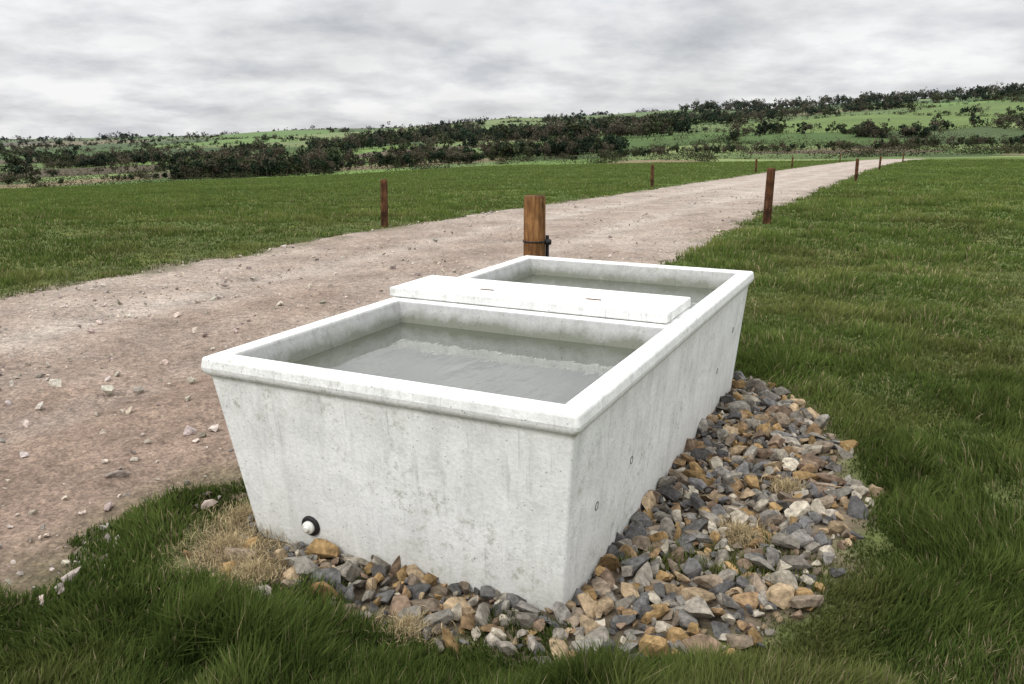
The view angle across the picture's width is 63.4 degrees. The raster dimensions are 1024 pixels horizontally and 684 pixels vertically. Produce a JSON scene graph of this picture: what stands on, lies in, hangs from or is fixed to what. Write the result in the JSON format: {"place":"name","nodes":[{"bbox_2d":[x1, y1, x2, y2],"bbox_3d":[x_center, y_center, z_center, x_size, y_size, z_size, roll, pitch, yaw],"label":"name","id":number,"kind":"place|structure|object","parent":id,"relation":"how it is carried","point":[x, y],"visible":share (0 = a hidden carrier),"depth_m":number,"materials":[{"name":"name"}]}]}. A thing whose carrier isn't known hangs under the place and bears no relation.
{"place":"outdoors","nodes":[
{"label":"outdoors","id":0,"kind":"place"},
{"bbox_2d":[0,159,918,603],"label":"farm road","id":1,"kind":"structure","parent":0,"point":[58,441],"depth_m":6.91,"materials":[{"name":"beige gravel"}]},
{"bbox_2d":[0,187,810,605],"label":"loose road stones","id":2,"kind":"object","parent":1,"relation":"on","point":[106,389],"visible":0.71,"depth_m":6.07,"materials":[{"name":"beige stone"}]},
{"bbox_2d":[0,92,1023,679],"bbox_3d":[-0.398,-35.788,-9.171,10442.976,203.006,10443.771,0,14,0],"label":"ground","id":3,"kind":"structure","parent":0,"point":[924,118],"depth_m":13.45,"materials":[{"name":"green plant"}]},
{"bbox_2d":[380,179,387,226],"bbox_3d":[-2.155,-2.262,13.998,0.126,0.954,0.125,1,14,0],"label":"wooden post","id":4,"kind":"object","parent":3,"relation":"on","point":[384,200],"visible":0.83,"depth_m":13.93,"materials":[{"name":"brown wood"}]},
{"bbox_2d":[102,474,821,654],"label":"dry grass","id":5,"kind":"structure","parent":3,"relation":"on","point":[253,569],"depth_m":3.21,"materials":[{"name":"beige plant"}]},
{"bbox_2d":[201,255,753,613],"bbox_3d":[0.146,0.160,4.262,1.576,0.835,2.990,7,16,25],"label":"concrete water trough","id":6,"kind":"object","parent":3,"relation":"on","point":[525,427],"visible":0.97,"depth_m":3.17,"materials":[{"name":"concrete"}]},
{"bbox_2d":[0,158,1023,683],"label":"grass","id":7,"kind":"structure","parent":3,"relation":"on","point":[932,618],"depth_m":3.99,"materials":[{"name":"green plant"}]},
{"bbox_2d":[0,81,1023,184],"bbox_3d":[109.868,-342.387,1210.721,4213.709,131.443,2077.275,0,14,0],"label":"distant trees","id":8,"kind":"object","parent":3,"relation":"on","point":[580,134],"visible":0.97,"depth_m":417.98,"materials":[{"name":"green plant"}]},
{"bbox_2d":[0,92,1023,187],"bbox_3d":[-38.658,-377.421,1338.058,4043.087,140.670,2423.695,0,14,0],"label":"distant hedges","id":9,"kind":"object","parent":3,"relation":"on","point":[1009,149],"visible":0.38,"depth_m":247.91,"materials":[{"name":"green plant"}]},
{"bbox_2d":[183,371,884,664],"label":"gravel","id":10,"kind":"structure","parent":3,"relation":"on","point":[644,588],"depth_m":3.12,"materials":[{"name":"stone"}]},
{"bbox_2d":[523,195,551,256],"bbox_3d":[0.197,-0.537,6.621,0.228,1.254,0.183,0,14,0],"label":"wooden post","id":11,"kind":"object","parent":3,"relation":"on","point":[536,242],"visible":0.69,"depth_m":6.46,"materials":[{"name":"brown wood"}]},
{"bbox_2d":[650,164,653,186],"bbox_3d":[4.949,-5.784,29.267,0.122,0.954,0.121,-1,14,0],"label":"wooden post","id":12,"kind":"object","parent":3,"relation":"on","point":[652,176],"visible":0.81,"depth_m":29.20,"materials":[{"name":"brown wood"}]},
{"bbox_2d":[762,168,775,223],"bbox_3d":[4.439,-2.440,14.350,0.147,1.124,0.145,1,15,0],"label":"wooden post","id":13,"kind":"object","parent":3,"relation":"on","point":[768,198],"visible":0.84,"depth_m":14.28,"materials":[{"name":"brown wood"}]},
{"bbox_2d":[854,158,858,180],"bbox_3d":[13.608,-6.707,32.761,0.132,1.054,0.131,-1,14,0],"label":"wooden post","id":14,"kind":"object","parent":3,"relation":"on","point":[856,169],"visible":0.77,"depth_m":32.70,"materials":[{"name":"brown wood"}]},
{"bbox_2d":[878,156,881,169],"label":"wooden post","id":15,"kind":"object","parent":3,"relation":"on","point":[880,159],"visible":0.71,"depth_m":49.35,"materials":[{"name":"brown wood"}]},
{"bbox_2d":[0,0,1023,138],"label":"sky","id":16,"kind":"structure","parent":0,"point":[83,68],"materials":[{"name":"grey"}]}
]}

